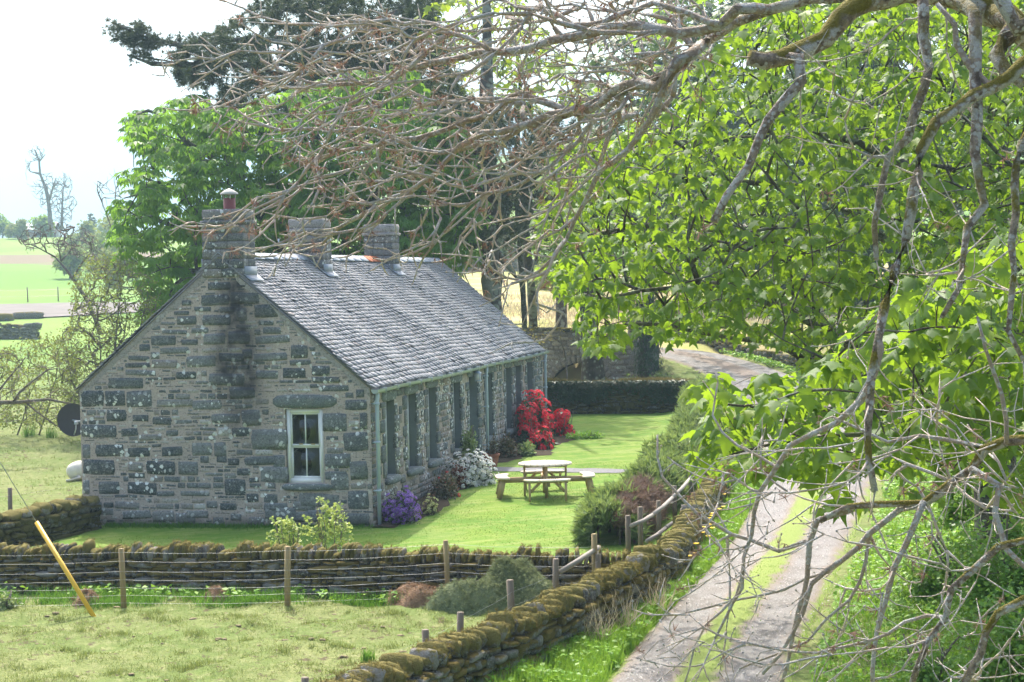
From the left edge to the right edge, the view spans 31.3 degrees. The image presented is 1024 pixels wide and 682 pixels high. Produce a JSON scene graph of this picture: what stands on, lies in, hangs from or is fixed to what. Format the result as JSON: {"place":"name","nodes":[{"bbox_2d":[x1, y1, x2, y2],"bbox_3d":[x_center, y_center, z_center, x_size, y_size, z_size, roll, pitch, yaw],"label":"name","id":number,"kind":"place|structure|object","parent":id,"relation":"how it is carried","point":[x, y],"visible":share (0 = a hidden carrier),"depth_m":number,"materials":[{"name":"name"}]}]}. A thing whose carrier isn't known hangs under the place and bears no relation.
{"place":"outdoors","nodes":[
{"label":"outdoors","id":0,"kind":"place"},
{"bbox_2d":[0,302,145,316],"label":"farm track","id":1,"kind":"structure","parent":0,"point":[53,309],"depth_m":162.41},
{"bbox_2d":[52,411,696,563],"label":"lawn","id":2,"kind":"structure","parent":0,"point":[623,439],"depth_m":38.35,"materials":[{"name":"plant"}]},
{"bbox_2d":[266,515,306,545],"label":"currant bush","id":3,"kind":"object","parent":2,"relation":"on","point":[287,539],"visible":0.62,"depth_m":31.49,"materials":[{"name":"green plant"}]},
{"bbox_2d":[302,496,353,552],"bbox_3d":[-3.189,3.397,31.767,0.901,1.467,0.978,-1,2,0],"label":"currant bush","id":4,"kind":"object","parent":2,"relation":"on","point":[330,512],"visible":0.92,"depth_m":31.63,"materials":[{"name":"green plant"}]},
{"bbox_2d":[371,435,575,527],"bbox_3d":[-0.132,3.229,46.601,1.679,0.473,19.000,-1,2,12],"label":"flower bed","id":5,"kind":"object","parent":2,"relation":"on","point":[441,502],"visible":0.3,"depth_m":42.95,"materials":[{"name":"soil"}]},
{"bbox_2d":[381,485,422,523],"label":"rhododendron bush","id":6,"kind":"object","parent":5,"relation":"on","point":[403,507],"visible":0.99,"depth_m":37.89,"materials":[{"name":"purple plant"}]},
{"bbox_2d":[421,493,439,514],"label":"primrose clump","id":7,"kind":"object","parent":5,"relation":"on","point":[431,508],"visible":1,"depth_m":39.10,"materials":[{"name":"green plant"}]},
{"bbox_2d":[427,471,460,499],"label":"dark shrub","id":8,"kind":"object","parent":5,"relation":"on","point":[443,487],"visible":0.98,"depth_m":41.44,"materials":[{"name":"brown plant"}]},
{"bbox_2d":[451,463,467,486],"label":"russet shrub","id":9,"kind":"object","parent":5,"relation":"on","point":[459,480],"visible":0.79,"depth_m":42.87,"materials":[{"name":"brown plant"}]},
{"bbox_2d":[442,448,499,487],"bbox_3d":[-1.132,3.025,43.604,1.608,0.959,1.455,-3,3,-45],"label":"azalea bush","id":10,"kind":"object","parent":5,"relation":"on","point":[476,474],"visible":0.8,"depth_m":43.28,"materials":[{"name":"white plant"}]},
{"bbox_2d":[497,432,519,457],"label":"dark shrub","id":11,"kind":"object","parent":5,"relation":"on","point":[507,447],"visible":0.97,"depth_m":48.29,"materials":[{"name":"green plant"}]},
{"bbox_2d":[517,439,536,456],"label":"fern clump","id":12,"kind":"object","parent":5,"relation":"on","point":[526,449],"visible":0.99,"depth_m":48.64,"materials":[{"name":"green plant"}]},
{"bbox_2d":[515,399,540,443],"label":"rhododendron bush","id":13,"kind":"object","parent":5,"relation":"on","point":[526,422],"visible":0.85,"depth_m":50.85,"materials":[{"name":"red plant"}]},
{"bbox_2d":[519,389,554,436],"bbox_3d":[0.684,2.208,51.917,1.044,1.684,1.558,-1,2,0],"label":"rhododendron bush","id":14,"kind":"object","parent":5,"relation":"on","point":[541,416],"visible":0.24,"depth_m":51.68,"materials":[{"name":"red plant"}]},
{"bbox_2d":[529,425,558,449],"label":"rhododendron bush","id":15,"kind":"object","parent":5,"relation":"on","point":[541,439],"visible":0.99,"depth_m":49.92,"materials":[{"name":"red plant"}]},
{"bbox_2d":[548,406,574,435],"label":"rhododendron bush","id":16,"kind":"object","parent":5,"relation":"on","point":[561,424],"visible":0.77,"depth_m":53.24,"materials":[{"name":"red plant"}]},
{"bbox_2d":[562,430,604,439],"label":"leafy clump","id":17,"kind":"object","parent":5,"relation":"on","point":[581,435],"visible":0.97,"depth_m":52.43,"materials":[{"name":"green plant"}]},
{"bbox_2d":[483,453,499,466],"bbox_3d":[-0.525,3.032,46.551,0.440,0.345,0.436,-1,2,0],"label":"plant pot","id":18,"kind":"object","parent":2,"relation":"on","point":[495,457],"visible":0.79,"depth_m":46.40,"materials":[{"name":"ceramic"}]},
{"bbox_2d":[486,433,498,454],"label":"potted shrub","id":19,"kind":"object","parent":18,"relation":"in","point":[492,447],"visible":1,"depth_m":46.45,"materials":[{"name":"green plant"}]},
{"bbox_2d":[495,460,594,501],"bbox_3d":[0.753,3.139,41.462,2.260,0.765,2.260,-1,2,-2],"label":"picnic table","id":20,"kind":"object","parent":2,"relation":"on","point":[545,479],"visible":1,"depth_m":41.30,"materials":[{"name":"brown wood"}]},
{"bbox_2d":[0,129,768,237],"bbox_3d":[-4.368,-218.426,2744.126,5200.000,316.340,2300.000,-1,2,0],"label":"hills","id":21,"kind":"structure","parent":0,"point":[86,166],"depth_m":3211.60,"materials":[{"name":"white"}]},
{"bbox_2d":[0,0,1016,155],"label":"sky","id":22,"kind":"structure","parent":0,"point":[62,85],"materials":[{"name":"white"}]},
{"bbox_2d":[0,121,1023,681],"bbox_3d":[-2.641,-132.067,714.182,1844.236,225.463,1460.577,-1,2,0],"label":"ground","id":23,"kind":"structure","parent":0,"point":[32,275],"depth_m":28.03,"materials":[{"name":"plant"}]},
{"bbox_2d":[0,213,12,237],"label":"leafy bush","id":24,"kind":"object","parent":23,"relation":"on","point":[4,222],"visible":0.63,"depth_m":378.28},
{"bbox_2d":[0,313,14,320],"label":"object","id":25,"kind":"object","parent":23,"relation":"on","point":[6,317],"visible":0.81,"depth_m":147.53,"materials":[{"name":"grey stone"}]},
{"bbox_2d":[0,588,23,610],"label":"scrub bush","id":26,"kind":"object","parent":23,"relation":"on","point":[8,602],"visible":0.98,"depth_m":28.98,"materials":[{"name":"green plant"}]},
{"bbox_2d":[3,217,28,238],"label":"leafy bush","id":27,"kind":"object","parent":23,"relation":"on","point":[18,228],"visible":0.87,"depth_m":328.56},
{"bbox_2d":[0,322,41,339],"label":"ruined wall","id":28,"kind":"structure","parent":23,"relation":"on","point":[24,331],"depth_m":129.01,"materials":[{"name":"grey stone"}]},
{"bbox_2d":[13,311,43,318],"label":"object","id":29,"kind":"object","parent":23,"relation":"on","point":[29,315],"visible":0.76,"depth_m":149.49,"materials":[{"name":"grey stone"}]},
{"bbox_2d":[21,422,38,436],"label":"rush tuft","id":30,"kind":"object","parent":23,"relation":"on","point":[26,432],"visible":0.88,"depth_m":61.23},
{"bbox_2d":[10,222,60,237],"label":"barn","id":31,"kind":"structure","parent":23,"relation":"on","point":[58,234],"depth_m":400.35,"materials":[{"name":"white wood"}]},
{"bbox_2d":[0,346,74,426],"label":"dead branch","id":32,"kind":"object","parent":23,"relation":"on","point":[14,400],"visible":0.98,"depth_m":52.06,"materials":[{"name":"wood"}]},
{"bbox_2d":[0,434,80,510],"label":"pasture grass","id":33,"kind":"structure","parent":23,"relation":"on","point":[38,465],"depth_m":51.22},
{"bbox_2d":[27,213,55,236],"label":"leafy bush","id":34,"kind":"object","parent":23,"relation":"on","point":[38,221],"visible":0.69,"depth_m":358.88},
{"bbox_2d":[1,484,81,509],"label":"wire fence","id":35,"kind":"object","parent":23,"relation":"on","point":[10,505],"visible":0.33,"depth_m":38.51,"materials":[{"name":"grey wood"}]},
{"bbox_2d":[25,145,60,230],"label":"bare tree","id":36,"kind":"object","parent":23,"relation":"on","point":[47,195],"visible":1,"depth_m":338.96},
{"bbox_2d":[0,331,89,434],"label":"bare shrub","id":37,"kind":"object","parent":23,"relation":"on","point":[16,380],"visible":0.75,"depth_m":59.24,"materials":[{"name":"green plant"}]},
{"bbox_2d":[0,462,95,616],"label":"guy wire","id":38,"kind":"object","parent":23,"relation":"on","point":[65,569],"visible":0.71,"depth_m":28.46,"materials":[{"name":"yellow plastic"}]},
{"bbox_2d":[0,494,101,545],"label":"dry stone wall","id":39,"kind":"structure","parent":23,"relation":"on","point":[69,516],"depth_m":36.94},
{"bbox_2d":[17,222,106,334],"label":"bare tree","id":40,"kind":"object","parent":23,"relation":"on","point":[63,241],"visible":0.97,"depth_m":75.87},
{"bbox_2d":[51,171,76,229],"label":"bare tree","id":41,"kind":"object","parent":23,"relation":"on","point":[62,208],"visible":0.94,"depth_m":344.09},
{"bbox_2d":[50,243,86,278],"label":"leafy bush","id":42,"kind":"object","parent":23,"relation":"on","point":[72,262],"visible":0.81,"depth_m":219.09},
{"bbox_2d":[54,232,85,247],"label":"leafy bush","id":43,"kind":"object","parent":23,"relation":"on","point":[75,236],"visible":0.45,"depth_m":297.82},
{"bbox_2d":[66,461,81,481],"bbox_3d":[-10.934,3.298,47.634,1.352,0.677,0.667,-1,2,0],"label":"tank","id":44,"kind":"object","parent":23,"relation":"on","point":[74,471],"visible":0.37,"depth_m":47.40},
{"bbox_2d":[71,587,98,606],"bbox_3d":[-6.863,4.156,29.558,0.583,0.408,0.696,-1,2,0],"label":"soil mound","id":45,"kind":"object","parent":23,"relation":"on","point":[88,592],"visible":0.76,"depth_m":29.44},
{"bbox_2d":[77,220,98,247],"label":"leafy bush","id":46,"kind":"object","parent":23,"relation":"on","point":[89,226],"visible":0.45,"depth_m":298.96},
{"bbox_2d":[79,217,125,270],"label":"leafy bush","id":47,"kind":"object","parent":23,"relation":"on","point":[100,237],"visible":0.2,"depth_m":238.01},
{"bbox_2d":[49,252,164,405],"bbox_3d":[-13.132,-0.047,58.996,3.911,5.720,6.978,-2,2,-11],"label":"bare shrub","id":48,"kind":"object","parent":23,"relation":"on","point":[91,303],"visible":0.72,"depth_m":58.10,"materials":[{"name":"green plant"}]},
{"bbox_2d":[95,170,130,271],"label":"bare tree","id":49,"kind":"object","parent":23,"relation":"on","point":[115,192],"visible":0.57,"depth_m":89.78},
{"bbox_2d":[98,246,142,287],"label":"leafy bush","id":50,"kind":"object","parent":23,"relation":"on","point":[109,257],"visible":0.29,"depth_m":198.67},
{"bbox_2d":[0,520,428,608],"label":"rough grass","id":51,"kind":"structure","parent":23,"relation":"on","point":[238,600],"depth_m":29.46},
{"bbox_2d":[202,585,230,601],"bbox_3d":[-4.787,4.112,29.529,0.600,0.389,0.561,-1,2,0],"label":"soil mound","id":52,"kind":"object","parent":23,"relation":"on","point":[217,590],"visible":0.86,"depth_m":29.48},
{"bbox_2d":[23,599,436,680],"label":"soil clods","id":53,"kind":"object","parent":23,"relation":"on","point":[220,638],"visible":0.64,"depth_m":26.25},
{"bbox_2d":[0,593,501,681],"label":"field grass","id":54,"kind":"structure","parent":23,"relation":"on","point":[194,664],"depth_m":26.30,"materials":[{"name":"plant"}]},
{"bbox_2d":[100,0,446,252],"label":"conifer tree","id":55,"kind":"object","parent":23,"relation":"on","point":[183,72],"visible":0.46,"depth_m":65.57,"materials":[{"name":"green plant"}]},
{"bbox_2d":[101,64,494,325],"bbox_3d":[-7.627,-3.414,62.698,14.270,12.719,11.535,-1,2,0],"label":"horse chestnut tree","id":56,"kind":"object","parent":23,"relation":"on","point":[186,154],"visible":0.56,"depth_m":59.08,"materials":[{"name":"green plant"}]},
{"bbox_2d":[0,533,596,607],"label":"wire fence","id":57,"kind":"object","parent":23,"relation":"on","point":[287,592],"visible":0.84,"depth_m":28.87,"materials":[{"name":"grey wood"}]},
{"bbox_2d":[74,189,548,526],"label":"stone cottage","id":58,"kind":"structure","parent":23,"relation":"on","point":[234,389],"depth_m":38.58,"materials":[{"name":"grey stone"}]},
{"bbox_2d":[57,403,80,435],"bbox_3d":[-9.458,1.711,39.482,0.688,0.706,0.477,-2,2,-20],"label":"satellite dish","id":59,"kind":"object","parent":58,"relation":"attached to","point":[68,418],"visible":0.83,"depth_m":39.62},
{"bbox_2d":[273,394,336,490],"bbox_3d":[-4.261,2.102,38.050,1.407,2.005,0.409,-1,2,12],"label":"window","id":60,"kind":"structure","parent":58,"relation":"in","point":[313,447],"depth_m":37.98,"materials":[{"name":"white paint"}]},
{"bbox_2d":[381,390,401,484],"bbox_3d":[-2.707,2.032,39.037,0.475,2.029,1.193,-1,2,12],"label":"window","id":61,"kind":"structure","parent":58,"relation":"in","point":[392,478],"depth_m":39.39,"materials":[{"name":"white paint"}]},
{"bbox_2d":[403,384,422,476],"bbox_3d":[-2.339,1.958,40.756,0.473,2.076,1.214,-1,2,12],"label":"window","id":62,"kind":"structure","parent":58,"relation":"in","point":[414,470],"depth_m":41.15,"materials":[{"name":"white paint"}]},
{"bbox_2d":[425,380,442,467],"bbox_3d":[-1.951,1.877,42.575,0.474,2.102,1.169,-1,2,12],"label":"window","id":63,"kind":"structure","parent":58,"relation":"in","point":[433,462],"depth_m":42.92,"materials":[{"name":"white paint"}]},
{"bbox_2d":[450,375,464,457],"bbox_3d":[-1.453,1.797,44.932,0.473,2.079,1.227,-1,2,12],"label":"window","id":64,"kind":"structure","parent":58,"relation":"in","point":[456,379],"depth_m":45.32,"materials":[{"name":"white paint"}]},
{"bbox_2d":[460,424,477,458],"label":"climbing shrub","id":65,"kind":"object","parent":58,"relation":"attached to","point":[469,442],"visible":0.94,"depth_m":44.59,"materials":[{"name":"green plant"}]},
{"bbox_2d":[467,371,478,460],"bbox_3d":[-1.114,2.071,46.700,0.379,2.845,1.397,-1,2,12],"label":"door","id":66,"kind":"structure","parent":58,"relation":"in","point":[473,391],"depth_m":47.13,"materials":[{"name":"paint"}]},
{"bbox_2d":[484,367,497,442],"bbox_3d":[-0.698,1.640,48.475,0.468,2.125,1.203,-1,2,12],"label":"window","id":67,"kind":"structure","parent":58,"relation":"in","point":[490,369],"depth_m":48.83,"materials":[{"name":"glass"}]},
{"bbox_2d":[504,362,515,435],"bbox_3d":[-0.198,1.546,50.827,0.473,2.124,1.167,-1,2,12],"label":"window","id":68,"kind":"structure","parent":58,"relation":"in","point":[507,366],"depth_m":51.18,"materials":[{"name":"white paint"}]},
{"bbox_2d":[513,360,521,431],"bbox_3d":[0.067,1.501,52.080,0.470,2.120,1.165,-1,2,12],"label":"window","id":69,"kind":"structure","parent":58,"relation":"in","point":[517,364],"depth_m":52.44,"materials":[{"name":"glass"}]},
{"bbox_2d":[525,357,533,402],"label":"window","id":70,"kind":"structure","parent":58,"relation":"in","point":[529,361],"depth_m":54.10,"materials":[{"name":"white paint"}]},
{"bbox_2d":[0,537,630,597],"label":"dry stone wall","id":71,"kind":"structure","parent":23,"relation":"on","point":[195,568],"depth_m":30.03,"materials":[{"name":"stone"}]},
{"bbox_2d":[360,646,374,662],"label":"rush tuft","id":72,"kind":"object","parent":23,"relation":"on","point":[366,656],"visible":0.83,"depth_m":24.65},
{"bbox_2d":[384,581,443,607],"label":"shrub","id":73,"kind":"object","parent":23,"relation":"on","point":[415,595],"visible":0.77,"depth_m":28.58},
{"bbox_2d":[301,554,600,681],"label":"wire fence","id":74,"kind":"object","parent":23,"relation":"on","point":[510,603],"visible":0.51,"depth_m":25.70,"materials":[{"name":"grey wood"}]},
{"bbox_2d":[559,545,599,574],"bbox_3d":[1.038,3.342,27.977,0.097,0.243,1.460,0,2,26],"label":"wooden pole","id":75,"kind":"object","parent":74,"relation":"on","point":[573,563],"visible":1,"depth_m":27.84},
{"bbox_2d":[420,555,552,615],"bbox_3d":[-0.184,3.780,28.328,2.583,0.999,1.613,-1,2,0],"label":"bush","id":76,"kind":"object","parent":23,"relation":"on","point":[474,597],"visible":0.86,"depth_m":27.99,"materials":[{"name":"green plant"}]},
{"bbox_2d":[319,542,671,681],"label":"dry stone wall","id":77,"kind":"structure","parent":23,"relation":"on","point":[493,641],"depth_m":23.48,"materials":[{"name":"stone"}]},
{"bbox_2d":[414,0,583,333],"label":"sycamore tree","id":78,"kind":"object","parent":23,"relation":"on","point":[446,5],"visible":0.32,"depth_m":65.55,"materials":[{"name":"green plant"}]},
{"bbox_2d":[0,348,999,681],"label":"verge weeds","id":79,"kind":"object","parent":23,"relation":"on","point":[930,608],"visible":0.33,"depth_m":27.55,"materials":[{"name":"green plant"}]},
{"bbox_2d":[584,594,626,641],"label":"dead stalks","id":80,"kind":"object","parent":79,"relation":"on","point":[595,626],"visible":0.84,"depth_m":25.17,"materials":[{"name":"plant"}]},
{"bbox_2d":[601,579,655,627],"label":"dead stalks","id":81,"kind":"object","parent":79,"relation":"on","point":[626,614],"visible":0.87,"depth_m":26.05,"materials":[{"name":"plant"}]},
{"bbox_2d":[633,567,686,611],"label":"dead stalks","id":82,"kind":"object","parent":79,"relation":"on","point":[661,596],"visible":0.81,"depth_m":27.24,"materials":[{"name":"plant"}]},
{"bbox_2d":[423,0,590,311],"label":"conifer tree","id":83,"kind":"object","parent":23,"relation":"on","point":[507,205],"visible":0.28,"depth_m":61.24,"materials":[{"name":"green plant"}]},
{"bbox_2d":[439,130,585,327],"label":"conifer tree","id":84,"kind":"object","parent":23,"relation":"on","point":[563,319],"visible":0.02,"depth_m":83.76,"materials":[{"name":"green plant"}]},
{"bbox_2d":[511,191,538,327],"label":"bare tree","id":85,"kind":"object","parent":23,"relation":"on","point":[531,292],"visible":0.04,"depth_m":73.82,"materials":[{"name":"brown plant"}]},
{"bbox_2d":[522,323,567,378],"bbox_3d":[1.005,1.140,63.125,2.009,3.558,2.210,-1,2,0],"label":"young tree","id":86,"kind":"object","parent":23,"relation":"on","point":[537,336],"visible":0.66,"depth_m":63.03,"materials":[{"name":"brown plant"}]},
{"bbox_2d":[518,327,638,379],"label":"stone wall","id":87,"kind":"structure","parent":23,"relation":"on","point":[616,369],"depth_m":73.08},
{"bbox_2d":[526,130,635,380],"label":"broadleaf tree","id":88,"kind":"object","parent":23,"relation":"on","point":[592,368],"visible":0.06,"depth_m":70.69,"materials":[{"name":"green plant"}]},
{"bbox_2d":[152,0,1023,681],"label":"ash tree","id":89,"kind":"object","parent":23,"relation":"on","point":[1004,18],"visible":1,"depth_m":9.62,"materials":[{"name":"brown plant"}]},
{"bbox_2d":[451,258,771,271],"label":"field wall","id":90,"kind":"structure","parent":23,"relation":"on","point":[514,264],"depth_m":166.05,"materials":[{"name":"grey stone"}]},
{"bbox_2d":[543,375,698,413],"bbox_3d":[3.152,1.989,61.634,7.792,1.683,1.023,-1,2,12],"label":"hedge","id":91,"kind":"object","parent":23,"relation":"on","point":[644,395],"depth_m":61.32,"materials":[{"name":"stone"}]},
{"bbox_2d":[568,373,725,546],"bbox_3d":[4.270,2.523,46.943,2.334,2.043,26.247,-1,2,10],"label":"conifer hedge","id":92,"kind":"object","parent":23,"relation":"on","point":[607,505],"visible":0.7,"depth_m":37.17,"materials":[{"name":"green plant"}]},
{"bbox_2d":[625,469,701,554],"bbox_3d":[4.197,3.241,40.620,0.488,1.086,17.597,-1,2,13],"label":"rail fence","id":93,"kind":"object","parent":23,"relation":"on","point":[629,525],"visible":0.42,"depth_m":33.52,"materials":[{"name":"grey wood"}]},
{"bbox_2d":[656,417,744,584],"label":"dry stone wall","id":94,"kind":"structure","parent":23,"relation":"on","point":[677,540],"depth_m":32.91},
{"bbox_2d":[627,318,804,374],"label":"lane wall","id":95,"kind":"structure","parent":23,"relation":"on","point":[785,359],"depth_m":73.43,"materials":[{"name":"grey stone"}]},
{"bbox_2d":[567,0,890,300],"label":"broadleaf tree","id":96,"kind":"object","parent":23,"relation":"on","point":[710,7],"visible":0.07,"depth_m":100.92,"materials":[{"name":"green plant"}]},
{"bbox_2d":[582,0,879,377],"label":"broadleaf tree","id":97,"kind":"object","parent":23,"relation":"on","point":[648,358],"visible":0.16,"depth_m":68.75,"materials":[{"name":"green plant"}]},
{"bbox_2d":[605,477,868,681],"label":"lane grass","id":98,"kind":"structure","parent":23,"relation":"on","point":[839,568],"depth_m":27.36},
{"bbox_2d":[474,441,1002,681],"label":"verge grass","id":99,"kind":"structure","parent":23,"relation":"on","point":[596,660],"depth_m":25.40,"materials":[{"name":"plant"}]},
{"bbox_2d":[528,0,1023,544],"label":"sycamore tree","id":100,"kind":"object","parent":23,"relation":"on","point":[734,286],"visible":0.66,"depth_m":20.95,"materials":[{"name":"green plant"}]},
{"bbox_2d":[677,223,1023,526],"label":"sycamore tree","id":101,"kind":"object","parent":23,"relation":"on","point":[920,335],"visible":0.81,"depth_m":12.16,"materials":[{"name":"green plant"}]},
{"bbox_2d":[795,3,1023,310],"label":"broadleaf tree","id":102,"kind":"object","parent":23,"relation":"on","point":[959,208],"visible":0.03,"depth_m":94.51,"materials":[{"name":"green plant"}]},
{"bbox_2d":[880,632,967,681],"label":"hawthorn bush","id":103,"kind":"object","parent":23,"relation":"on","point":[926,673],"visible":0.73,"depth_m":20.43,"materials":[{"name":"green plant"}]},
{"bbox_2d":[891,515,1011,604],"bbox_3d":[6.471,3.158,26.680,1.966,1.341,2.044,-1,2,0],"label":"hawthorn bush","id":104,"kind":"object","parent":23,"relation":"on","point":[926,587],"visible":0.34,"depth_m":26.42,"materials":[{"name":"green plant"}]},
{"bbox_2d":[913,456,1023,530],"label":"hawthorn bush","id":105,"kind":"object","parent":23,"relation":"on","point":[956,499],"visible":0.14,"depth_m":31.11,"materials":[{"name":"green plant"}]},
{"bbox_2d":[932,494,1023,632],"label":"hawthorn bush","id":106,"kind":"object","parent":23,"relation":"on","point":[1007,576],"visible":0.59,"depth_m":22.34,"materials":[{"name":"green plant"}]},
{"bbox_2d":[941,572,1023,681],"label":"hawthorn bush","id":107,"kind":"object","parent":23,"relation":"on","point":[1016,645],"visible":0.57,"depth_m":18.46,"materials":[{"name":"green plant"}]},
{"bbox_2d":[489,467,625,472],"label":"gravel path","id":108,"kind":"structure","parent":0,"point":[597,470],"depth_m":45.70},
{"bbox_2d":[480,289,836,334],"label":"meadow grass","id":109,"kind":"structure","parent":0,"point":[546,315],"depth_m":95.79,"materials":[{"name":"plant"}]},
{"bbox_2d":[607,347,871,681],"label":"road","id":110,"kind":"structure","parent":0,"point":[738,370],"depth_m":29.09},
{"bbox_2d":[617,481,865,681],"bbox_3d":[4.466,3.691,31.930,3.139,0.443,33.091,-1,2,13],"label":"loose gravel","id":111,"kind":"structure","parent":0,"point":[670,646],"depth_m":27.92,"materials":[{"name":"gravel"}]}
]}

